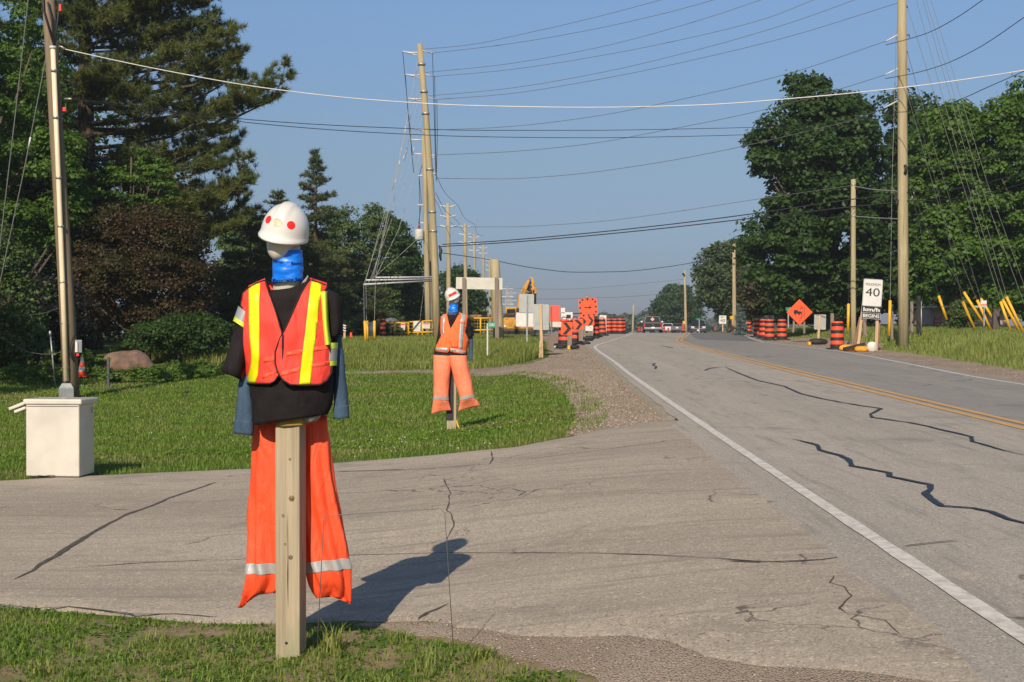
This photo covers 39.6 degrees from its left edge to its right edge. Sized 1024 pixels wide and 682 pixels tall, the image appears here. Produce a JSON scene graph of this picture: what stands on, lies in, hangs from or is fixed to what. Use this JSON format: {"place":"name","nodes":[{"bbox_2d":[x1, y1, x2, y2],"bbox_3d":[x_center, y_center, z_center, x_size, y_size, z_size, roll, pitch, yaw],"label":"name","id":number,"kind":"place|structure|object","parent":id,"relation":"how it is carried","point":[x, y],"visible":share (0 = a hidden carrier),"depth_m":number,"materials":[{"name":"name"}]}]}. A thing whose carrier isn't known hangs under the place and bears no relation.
{"place":"outdoors","nodes":[
{"label":"outdoors","id":0,"kind":"place"},
{"bbox_2d":[107,333,551,368],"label":"long grass","id":1,"kind":"structure","parent":0,"point":[402,352],"depth_m":42.74,"materials":[{"name":"green plant"}]},
{"bbox_2d":[0,420,981,681],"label":"driveway","id":2,"kind":"structure","parent":0,"point":[618,510],"depth_m":9.14,"materials":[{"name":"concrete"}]},
{"bbox_2d":[12,482,215,579],"bbox_3d":[-3.072,1.433,11.751,0.272,0.001,6.128,0,0,2],"label":"driveway crack seal","id":3,"kind":"object","parent":2,"relation":"on","point":[65,549],"visible":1,"depth_m":10.56,"materials":[{"name":"black asphalt"}]},
{"bbox_2d":[410,464,507,549],"bbox_3d":[-0.377,1.285,11.539,0.954,0.179,5.112,0,0,-5],"label":"driveway cracked","id":4,"kind":"object","parent":2,"relation":"on","point":[471,488],"visible":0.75,"depth_m":11.27,"materials":[{"name":"asphalt"}]},
{"bbox_2d":[376,432,969,671],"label":"loose stones","id":5,"kind":"object","parent":2,"relation":"on","point":[667,620],"visible":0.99,"depth_m":6.27,"materials":[{"name":"grey gravel"}]},
{"bbox_2d":[733,553,969,666],"bbox_3d":[1.487,1.224,6.563,1.185,0.105,2.631,0,0,0],"label":"driveway cracked","id":6,"kind":"object","parent":2,"relation":"on","point":[801,596],"visible":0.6,"depth_m":6.18,"materials":[{"name":"asphalt"}]},
{"bbox_2d":[0,329,1022,621],"bbox_3d":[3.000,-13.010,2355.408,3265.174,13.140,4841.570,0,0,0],"label":"terrain","id":7,"kind":"structure","parent":0,"point":[106,349],"depth_m":23.19,"materials":[{"name":"green plant"}]},
{"bbox_2d":[0,220,57,373],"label":"shrub","id":8,"kind":"object","parent":7,"relation":"on","point":[25,323],"visible":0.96,"depth_m":35.76,"materials":[{"name":"green plant"}]},
{"bbox_2d":[0,362,62,384],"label":"weed clump","id":9,"kind":"object","parent":7,"relation":"on","point":[16,370],"visible":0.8,"depth_m":33.93,"materials":[{"name":"green plant"}]},
{"bbox_2d":[39,349,61,377],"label":"weed clump","id":10,"kind":"object","parent":7,"relation":"on","point":[48,373],"visible":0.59,"depth_m":33.35,"materials":[{"name":"green plant"}]},
{"bbox_2d":[0,0,103,333],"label":"lime tree","id":11,"kind":"object","parent":7,"relation":"on","point":[78,201],"visible":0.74,"depth_m":42.87,"materials":[{"name":"green plant"}]},
{"bbox_2d":[9,397,97,478],"bbox_3d":[-4.813,1.014,14.946,0.802,0.830,0.460,0,0,6],"label":"utility box","id":12,"kind":"object","parent":7,"relation":"on","point":[59,436],"visible":1,"depth_m":14.74,"materials":[{"name":"white metal"}]},
{"bbox_2d":[4,139,115,308],"bbox_3d":[-14.599,-3.004,46.072,3.688,7.134,5.120,0,0,0],"label":"plum tree","id":13,"kind":"object","parent":7,"relation":"on","point":[28,189],"visible":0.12,"depth_m":44.98,"materials":[{"name":"green plant"}]},
{"bbox_2d":[42,0,81,396],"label":"utility pole","id":14,"kind":"object","parent":7,"relation":"on","point":[71,347],"visible":0.98,"depth_m":29.84,"materials":[{"name":"brown wood"}]},
{"bbox_2d":[0,0,28,245],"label":"guy wire","id":15,"kind":"object","parent":14,"relation":"attached to","point":[14,122],"visible":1,"depth_m":29.96,"materials":[{"name":"metal"}]},
{"bbox_2d":[0,62,45,282],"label":"guy wire","id":16,"kind":"object","parent":14,"relation":"attached to","point":[30,137],"visible":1,"depth_m":29.96,"materials":[{"name":"metal"}]},
{"bbox_2d":[73,100,897,137],"bbox_3d":[2.468,-6.587,40.948,32.188,2.941,0.034,0,1,-43],"label":"overhead wire","id":17,"kind":"object","parent":14,"relation":"attached to","point":[456,136],"visible":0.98,"depth_m":37.39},
{"bbox_2d":[74,99,896,130],"bbox_3d":[2.467,-6.698,40.948,32.188,3.031,0.031,0,1,-43],"label":"overhead wire","id":18,"kind":"object","parent":14,"relation":"attached to","point":[446,129],"visible":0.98,"depth_m":37.66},
{"bbox_2d":[64,49,1023,107],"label":"overhead wire","id":19,"kind":"object","parent":14,"relation":"attached to","point":[552,107],"visible":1,"depth_m":28.37,"materials":[{"name":"grey metal"}]},
{"bbox_2d":[22,274,106,364],"bbox_3d":[-13.038,-0.548,40.937,2.500,2.770,3.050,0,0,0],"label":"shrub","id":20,"kind":"object","parent":7,"relation":"on","point":[82,327],"visible":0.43,"depth_m":40.55,"materials":[{"name":"green plant"}]},
{"bbox_2d":[78,348,111,373],"bbox_3d":[-10.726,0.574,36.301,1.222,0.788,0.873,0,0,0],"label":"weed clump","id":21,"kind":"object","parent":7,"relation":"on","point":[89,360],"visible":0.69,"depth_m":36.11,"materials":[{"name":"green plant"}]},
{"bbox_2d":[0,37,244,342],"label":"cedar tree","id":22,"kind":"object","parent":7,"relation":"on","point":[97,141],"visible":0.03,"depth_m":56.51,"materials":[{"name":"green plant"}]},
{"bbox_2d":[70,147,182,348],"bbox_3d":[-12.375,-2.789,45.510,3.725,6.761,3.004,0,0,0],"label":"beech tree","id":23,"kind":"object","parent":7,"relation":"on","point":[152,166],"visible":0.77,"depth_m":45.23,"materials":[{"name":"green plant"}]},
{"bbox_2d":[103,350,153,378],"bbox_3d":[-9.811,0.643,36.525,1.347,0.824,1.000,0,0,0],"label":"boulder","id":24,"kind":"object","parent":7,"relation":"on","point":[123,360],"visible":0.51,"depth_m":36.19,"materials":[{"name":"stone"}]},
{"bbox_2d":[93,365,174,381],"bbox_3d":[-9.174,0.827,34.601,1.897,0.498,0.832,0,0,0],"label":"weed clump","id":25,"kind":"object","parent":7,"relation":"on","point":[137,373],"visible":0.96,"depth_m":34.43,"materials":[{"name":"green plant"}]},
{"bbox_2d":[51,199,224,359],"bbox_3d":[-11.458,-1.807,43.477,4.644,5.012,4.627,0,1,-41],"label":"copper maple","id":26,"kind":"object","parent":7,"relation":"on","point":[160,262],"visible":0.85,"depth_m":42.73,"materials":[{"name":"brown plant"}]},
{"bbox_2d":[0,0,300,349],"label":"pine tree","id":27,"kind":"object","parent":7,"relation":"on","point":[102,80],"visible":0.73,"depth_m":48.92,"materials":[{"name":"green plant"}]},
{"bbox_2d":[130,361,221,379],"bbox_3d":[-8.523,0.759,36.018,2.335,0.512,0.885,0,0,0],"label":"weed clump","id":28,"kind":"object","parent":7,"relation":"on","point":[187,370],"visible":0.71,"depth_m":35.87,"materials":[{"name":"green plant"}]},
{"bbox_2d":[119,308,234,362],"bbox_3d":[-9.741,-0.102,41.783,3.459,1.756,2.781,0,0,0],"label":"shrub","id":29,"kind":"object","parent":7,"relation":"on","point":[180,332],"visible":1,"depth_m":41.34,"materials":[{"name":"green plant"}]},
{"bbox_2d":[201,205,272,337],"bbox_3d":[-10.075,-2.536,56.121,5.370,5.682,5.149,0,1,-28],"label":"spruce tree","id":30,"kind":"object","parent":7,"relation":"on","point":[236,285],"visible":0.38,"depth_m":55.65,"materials":[{"name":"green plant"}]},
{"bbox_2d":[238,187,307,295],"bbox_3d":[-10.433,-3.267,61.790,4.400,6.842,4.843,0,0,0],"label":"spruce tree","id":31,"kind":"object","parent":7,"relation":"on","point":[279,195],"visible":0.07,"depth_m":61.81,"materials":[{"name":"green plant"}]},
{"bbox_2d":[212,214,345,292],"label":"spruce mass","id":32,"kind":"object","parent":7,"relation":"on","point":[221,244],"visible":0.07,"depth_m":83.14,"materials":[{"name":"green plant"}]},
{"bbox_2d":[0,403,575,459],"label":"lawn weeds","id":33,"kind":"object","parent":7,"relation":"on","point":[460,433],"visible":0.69,"depth_m":18.16,"materials":[{"name":"green plant"}]},
{"bbox_2d":[299,241,351,330],"bbox_3d":[-9.002,-2.213,60.237,4.529,5.188,4.061,0,0,0],"label":"spruce tree","id":34,"kind":"object","parent":7,"relation":"on","point":[310,256],"visible":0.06,"depth_m":59.74,"materials":[{"name":"green plant"}]},
{"bbox_2d":[297,147,365,320],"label":"spruce tree","id":35,"kind":"object","parent":7,"relation":"on","point":[319,216],"visible":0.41,"depth_m":65.79,"materials":[{"name":"green plant"}]},
{"bbox_2d":[0,604,680,681],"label":"verge","id":36,"kind":"structure","parent":7,"relation":"on","point":[209,632],"depth_m":6.56,"materials":[{"name":"green plant"}]},
{"bbox_2d":[22,656,54,676],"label":"grass tuft","id":37,"kind":"object","parent":36,"relation":"on","point":[39,667],"visible":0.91,"depth_m":6.35,"materials":[{"name":"green plant"}]},
{"bbox_2d":[276,424,305,659],"bbox_3d":[-1.022,0.990,6.577,0.114,1.210,0.120,0,0,7],"label":"wooden post","id":38,"kind":"object","parent":36,"relation":"on","point":[291,541],"visible":0.95,"depth_m":6.52,"materials":[{"name":"brown wood"}]},
{"bbox_2d":[221,201,351,607],"bbox_3d":[-1.050,0.308,6.597,0.600,1.902,0.380,0,0,0],"label":"mannequin","id":39,"kind":"object","parent":38,"relation":"attached to","point":[284,362],"visible":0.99,"depth_m":6.51},
{"bbox_2d":[319,621,350,653],"bbox_3d":[-0.816,1.367,6.599,0.200,0.159,0.278,0,0,0],"label":"grass tuft","id":40,"kind":"object","parent":36,"relation":"on","point":[335,646],"visible":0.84,"depth_m":6.58,"materials":[{"name":"green plant"}]},
{"bbox_2d":[316,508,453,656],"bbox_3d":[-0.558,1.063,6.233,0.638,0.682,0.019,0,0,15],"label":"wire sign frame","id":41,"kind":"object","parent":36,"relation":"on","point":[383,512],"visible":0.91,"depth_m":6.23,"materials":[{"name":"metal"}]},
{"bbox_2d":[466,642,496,662],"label":"grass tuft","id":42,"kind":"object","parent":36,"relation":"on","point":[484,654],"visible":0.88,"depth_m":6.10,"materials":[{"name":"green plant"}]},
{"bbox_2d":[319,200,372,319],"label":"birch tree","id":43,"kind":"object","parent":7,"relation":"on","point":[351,229],"visible":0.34,"depth_m":75.48,"materials":[{"name":"green plant"}]},
{"bbox_2d":[338,317,409,335],"bbox_3d":[-8.800,-0.620,63.366,8.471,1.618,4.386,0,0,0],"label":"hedge","id":44,"kind":"object","parent":7,"relation":"on","point":[357,325],"visible":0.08,"depth_m":62.78,"materials":[{"name":"green plant"}]},
{"bbox_2d":[333,250,424,334],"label":"maple tree","id":45,"kind":"object","parent":7,"relation":"on","point":[373,296],"visible":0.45,"depth_m":69.33,"materials":[{"name":"green plant"}]},
{"bbox_2d":[356,202,405,321],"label":"birch tree","id":46,"kind":"object","parent":7,"relation":"on","point":[371,221],"visible":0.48,"depth_m":78.45,"materials":[{"name":"green plant"}]},
{"bbox_2d":[379,217,424,334],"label":"maple tree","id":47,"kind":"object","parent":7,"relation":"on","point":[412,295],"visible":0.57,"depth_m":84.85,"materials":[{"name":"green plant"}]},
{"bbox_2d":[363,43,442,336],"bbox_3d":[-4.812,-6.061,58.864,4.253,12.900,1.371,0,1,-42],"label":"utility pole","id":48,"kind":"object","parent":7,"relation":"on","point":[433,278],"visible":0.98,"depth_m":59.84,"materials":[{"name":"brown wood"}]},
{"bbox_2d":[437,3,896,99],"bbox_3d":[5.071,-10.855,54.437,19.786,1.654,0.081,0,1,34],"label":"overhead wire","id":49,"kind":"object","parent":48,"relation":"attached to","point":[680,62],"visible":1,"depth_m":53.58,"materials":[{"name":"metal"}]},
{"bbox_2d":[411,135,433,334],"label":"utility pole","id":50,"kind":"object","parent":7,"relation":"on","point":[423,232],"visible":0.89,"depth_m":65.86,"materials":[{"name":"brown wood"}]},
{"bbox_2d":[440,203,455,312],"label":"utility pole","id":51,"kind":"object","parent":7,"relation":"on","point":[448,261],"visible":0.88,"depth_m":87.85,"materials":[{"name":"brown wood"}]},
{"bbox_2d":[446,369,459,428],"bbox_3d":[-0.812,0.779,20.083,0.227,1.300,0.182,0,0,0],"label":"wooden post","id":52,"kind":"object","parent":7,"relation":"on","point":[451,417],"visible":0.54,"depth_m":20.04,"materials":[{"name":"brown wood"}]},
{"bbox_2d":[432,287,479,413],"bbox_3d":[-0.789,0.133,20.065,0.682,1.783,0.404,0,0,0],"label":"mannequin","id":53,"kind":"object","parent":7,"relation":"on","point":[455,335],"visible":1,"depth_m":19.94},
{"bbox_2d":[439,261,491,332],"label":"maple tree","id":54,"kind":"object","parent":7,"relation":"on","point":[478,302],"visible":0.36,"depth_m":128.51,"materials":[{"name":"green plant"}]},
{"bbox_2d":[456,277,501,337],"bbox_3d":[-1.269,-1.297,54.984,1.802,2.347,0.126,0,0,0],"label":"road sign","id":55,"kind":"object","parent":7,"relation":"on","point":[465,283],"visible":0.8,"depth_m":55.03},
{"bbox_2d":[490,259,503,339],"bbox_3d":[-0.605,-1.453,57.990,0.625,3.770,0.448,0,0,0],"label":"utility pole","id":56,"kind":"object","parent":7,"relation":"on","point":[494,268],"visible":0.61,"depth_m":57.82,"materials":[{"name":"brown wood"}]},
{"bbox_2d":[503,277,536,335],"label":"excavator","id":57,"kind":"object","parent":7,"relation":"on","point":[509,321],"visible":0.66,"depth_m":77.15,"materials":[{"name":"metal"}]},
{"bbox_2d":[516,294,533,341],"bbox_3d":[0.503,-0.760,46.992,0.748,1.590,0.098,0,0,0],"label":"road sign","id":58,"kind":"object","parent":7,"relation":"on","point":[524,317],"visible":0.8,"depth_m":47.01,"materials":[{"name":"metal"}]},
{"bbox_2d":[533,304,548,357],"bbox_3d":[0.897,-0.290,43.965,0.501,1.704,0.131,0,0,0],"label":"road sign","id":59,"kind":"object","parent":7,"relation":"on","point":[540,317],"visible":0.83,"depth_m":44.01,"materials":[{"name":"metal"}]},
{"bbox_2d":[578,296,597,316],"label":"arrow sign","id":60,"kind":"object","parent":7,"relation":"on","point":[587,306],"visible":0.8,"depth_m":73.98,"materials":[{"name":"orange metal"}]},
{"bbox_2d":[440,317,798,332],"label":"tree line","id":61,"kind":"object","parent":7,"relation":"on","point":[711,323],"visible":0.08,"depth_m":518.04,"materials":[{"name":"green plant"}]},
{"bbox_2d":[354,619,932,681],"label":"gravel verge","id":62,"kind":"structure","parent":7,"relation":"on","point":[665,672],"depth_m":5.81,"materials":[{"name":"grey gravel"}]},
{"bbox_2d":[645,283,707,332],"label":"maple tree","id":63,"kind":"object","parent":7,"relation":"on","point":[665,306],"visible":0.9,"depth_m":237.25,"materials":[{"name":"green plant"}]},
{"bbox_2d":[689,236,761,332],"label":"elm tree","id":64,"kind":"object","parent":7,"relation":"on","point":[714,280],"visible":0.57,"depth_m":110.72,"materials":[{"name":"green plant"}]},
{"bbox_2d":[732,243,735,334],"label":"utility pole","id":65,"kind":"object","parent":7,"relation":"on","point":[733,289],"visible":0.69,"depth_m":85.89,"materials":[{"name":"brown wood"}]},
{"bbox_2d":[732,304,747,334],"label":"blue spruce","id":66,"kind":"object","parent":7,"relation":"on","point":[739,315],"visible":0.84,"depth_m":83.84,"materials":[{"name":"green plant"}]},
{"bbox_2d":[727,261,787,324],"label":"ash tree","id":67,"kind":"object","parent":7,"relation":"on","point":[753,306],"visible":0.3,"depth_m":90.83,"materials":[{"name":"green plant"}]},
{"bbox_2d":[730,69,917,330],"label":"maple tree","id":68,"kind":"object","parent":7,"relation":"on","point":[813,276],"visible":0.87,"depth_m":70.17,"materials":[{"name":"green plant"}]},
{"bbox_2d":[773,307,875,326],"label":"hedge","id":69,"kind":"object","parent":7,"relation":"on","point":[808,322],"visible":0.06,"depth_m":77.31,"materials":[{"name":"green plant"}]},
{"bbox_2d":[747,333,1023,381],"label":"gravel shoulder","id":70,"kind":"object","parent":7,"relation":"on","point":[995,371],"visible":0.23,"depth_m":36.04},
{"bbox_2d":[787,299,811,333],"bbox_3d":[12.124,-1.040,60.048,1.100,1.450,0.132,0,0,0],"label":"warning sign","id":71,"kind":"object","parent":70,"relation":"on","point":[799,311],"visible":1,"depth_m":59.98,"materials":[{"name":"orange metal"}]},
{"bbox_2d":[826,318,843,349],"bbox_3d":[10.979,-0.222,48.000,0.780,1.083,0.774,0,0,0],"label":"traffic drum","id":72,"kind":"object","parent":70,"relation":"on","point":[837,336],"visible":0.88,"depth_m":47.82,"materials":[{"name":"orange plastic"}]},
{"bbox_2d":[851,179,855,343],"bbox_3d":[12.954,-2.795,53.979,0.218,6.670,0.205,0,0,0],"label":"utility pole","id":73,"kind":"object","parent":70,"relation":"on","point":[853,262],"visible":0.88,"depth_m":53.90,"materials":[{"name":"brown wood"}]},
{"bbox_2d":[853,279,882,350],"bbox_3d":[11.634,-0.808,46.510,0.934,2.456,0.210,0,0,0],"label":"speed limit sign","id":74,"kind":"object","parent":70,"relation":"on","point":[872,292],"visible":0.98,"depth_m":46.40,"materials":[{"name":"white metal"}]},
{"bbox_2d":[756,337,1023,381],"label":"loose stones","id":75,"kind":"object","parent":70,"relation":"on","point":[908,358],"visible":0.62,"depth_m":38.18,"materials":[{"name":"grey gravel"}]},
{"bbox_2d":[884,0,909,347],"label":"utility pole","id":76,"kind":"object","parent":7,"relation":"on","point":[903,281],"visible":0.91,"depth_m":48.81,"materials":[{"name":"brown wood"}]},
{"bbox_2d":[438,108,883,178],"bbox_3d":[4.666,-7.529,57.468,0.104,1.139,23.585,0,1,-44],"label":"overhead wire","id":77,"kind":"object","parent":76,"relation":"attached to","point":[663,161],"visible":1,"depth_m":56.14,"materials":[{"name":"metal"}]},
{"bbox_2d":[440,202,895,246],"bbox_3d":[5.196,-4.386,54.467,19.761,0.940,0.044,0,1,34],"label":"overhead wire","id":78,"kind":"object","parent":76,"relation":"attached to","point":[675,226],"visible":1,"depth_m":53.71,"materials":[{"name":"black metal"}]},
{"bbox_2d":[442,194,897,244],"bbox_3d":[5.242,-4.568,54.467,19.686,1.126,0.049,0,1,34],"label":"overhead wire","id":79,"kind":"object","parent":76,"relation":"attached to","point":[676,223],"visible":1,"depth_m":53.72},
{"bbox_2d":[888,26,896,335],"bbox_3d":[13.488,-5.509,50.487,0.143,10.655,3.121,0,0,12],"label":"guy wire","id":80,"kind":"object","parent":76,"relation":"attached to","point":[889,317],"visible":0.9,"depth_m":51.66,"materials":[{"name":"grey metal"}]},
{"bbox_2d":[908,9,1011,330],"bbox_3d":[16.178,-5.915,51.587,7.392,11.257,0.384,0,1,-43],"label":"guy wire","id":81,"kind":"object","parent":76,"relation":"attached to","point":[1005,315],"visible":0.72,"depth_m":52.97,"materials":[{"name":"grey metal"}]},
{"bbox_2d":[774,323,1023,370],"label":"verge long grass","id":82,"kind":"structure","parent":7,"relation":"on","point":[958,341],"depth_m":47.18,"materials":[{"name":"green plant"}]},
{"bbox_2d":[870,86,948,312],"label":"maple tree","id":83,"kind":"object","parent":7,"relation":"on","point":[911,128],"visible":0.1,"depth_m":82.76,"materials":[{"name":"green plant"}]},
{"bbox_2d":[912,296,921,335],"bbox_3d":[15.367,-0.887,53.995,0.383,1.650,0.120,0,0,0],"label":"gate brace","id":84,"kind":"object","parent":7,"relation":"on","point":[918,315],"visible":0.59,"depth_m":53.94,"materials":[{"name":"metal"}]},
{"bbox_2d":[896,98,1012,326],"bbox_3d":[20.504,-5.841,65.843,5.618,10.949,6.104,0,1,-39],"label":"maple tree","id":85,"kind":"object","parent":7,"relation":"on","point":[922,275],"visible":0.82,"depth_m":64.50,"materials":[{"name":"green plant"}]},
{"bbox_2d":[941,297,979,328],"bbox_3d":[18.946,-1.050,59.889,1.546,1.572,1.841,0,0,0],"label":"shrub","id":86,"kind":"object","parent":7,"relation":"on","point":[958,316],"visible":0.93,"depth_m":59.70,"materials":[{"name":"green plant"}]},
{"bbox_2d":[913,306,1007,326],"bbox_3d":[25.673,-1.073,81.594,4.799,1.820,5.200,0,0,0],"label":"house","id":87,"kind":"structure","parent":7,"relation":"on","point":[931,315],"depth_m":79.99,"materials":[{"name":"grey"}]},
{"bbox_2d":[916,0,1019,330],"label":"guy wire","id":88,"kind":"object","parent":7,"relation":"attached to","point":[1010,314],"visible":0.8,"depth_m":53.04,"materials":[{"name":"grey metal"}]},
{"bbox_2d":[923,1,1023,332],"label":"guy wire","id":89,"kind":"object","parent":7,"relation":"attached to","point":[1014,313],"visible":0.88,"depth_m":53.24,"materials":[{"name":"grey metal"}]},
{"bbox_2d":[971,73,1023,313],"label":"maple tree","id":90,"kind":"object","parent":7,"relation":"on","point":[1003,127],"visible":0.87,"depth_m":63.03,"materials":[{"name":"green plant"}]},
{"bbox_2d":[345,333,677,436],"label":"gravel path","id":91,"kind":"structure","parent":0,"point":[497,370],"depth_m":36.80,"materials":[{"name":"grey gravel"}]},
{"bbox_2d":[469,349,628,398],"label":"loose stones","id":92,"kind":"object","parent":91,"relation":"on","point":[552,361],"visible":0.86,"depth_m":37.59,"materials":[{"name":"grey gravel"}]},
{"bbox_2d":[550,305,560,345],"bbox_3d":[1.536,-0.536,49.990,0.419,1.446,0.086,0,0,0],"label":"road sign","id":93,"kind":"object","parent":91,"relation":"on","point":[554,315],"visible":1,"depth_m":50.01,"materials":[{"name":"metal"}]},
{"bbox_2d":[556,322,578,348],"bbox_3d":[1.950,-0.196,49.950,0.860,0.970,0.380,0,0,0],"label":"chevron sign","id":94,"kind":"object","parent":91,"relation":"on","point":[566,328],"visible":1,"depth_m":49.99,"materials":[{"name":"orange plastic"}]},
{"bbox_2d":[585,344,674,419],"bbox_3d":[2.470,0.521,39.506,0.138,0.630,44.013,0,0,1],"label":"road broken edge","id":95,"kind":"object","parent":91,"relation":"on","point":[652,404],"visible":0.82,"depth_m":23.59,"materials":[{"name":"asphalt"}]},
{"bbox_2d":[0,0,1023,332],"label":"sky","id":96,"kind":"structure","parent":0,"point":[342,48],"materials":[{"name":"blue"}]},
{"bbox_2d":[583,333,1023,681],"bbox_3d":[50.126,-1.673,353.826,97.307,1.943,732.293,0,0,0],"label":"road","id":97,"kind":"structure","parent":0,"point":[981,556],"depth_m":13.11,"materials":[{"name":"grey asphalt"}]},
{"bbox_2d":[641,316,662,332],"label":"pickup truck","id":98,"kind":"object","parent":97,"relation":"on","point":[652,323],"visible":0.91,"depth_m":148.03,"materials":[{"name":"grey paint"}]},
{"bbox_2d":[691,333,764,341],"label":"road patch","id":99,"kind":"object","parent":97,"relation":"on","point":[717,336],"visible":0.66,"depth_m":73.44,"materials":[{"name":"grey asphalt"}]},
{"bbox_2d":[594,333,1023,643],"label":"road marking","id":100,"kind":"object","parent":97,"relation":"on","point":[988,612],"visible":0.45,"depth_m":8.06,"materials":[{"name":"white paint"}]},
{"bbox_2d":[675,333,1023,428],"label":"road marking","id":101,"kind":"object","parent":97,"relation":"on","point":[995,421],"visible":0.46,"depth_m":21.86,"materials":[{"name":"yellow paint"}]},
{"bbox_2d":[680,333,1023,423],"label":"road marking","id":102,"kind":"object","parent":97,"relation":"on","point":[972,411],"visible":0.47,"depth_m":22.93,"materials":[{"name":"yellow paint"}]},
{"bbox_2d":[726,367,1020,453],"bbox_3d":[4.674,0.814,22.875,0.566,0.283,20.611,0,0,0],"label":"road crack seal","id":103,"kind":"object","parent":97,"relation":"on","point":[971,438],"visible":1,"depth_m":17.37,"materials":[{"name":"black asphalt"}]},
{"bbox_2d":[796,439,1023,522],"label":"road crack seal","id":104,"kind":"object","parent":97,"relation":"on","point":[928,495],"visible":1,"depth_m":10.66,"materials":[{"name":"black asphalt"}]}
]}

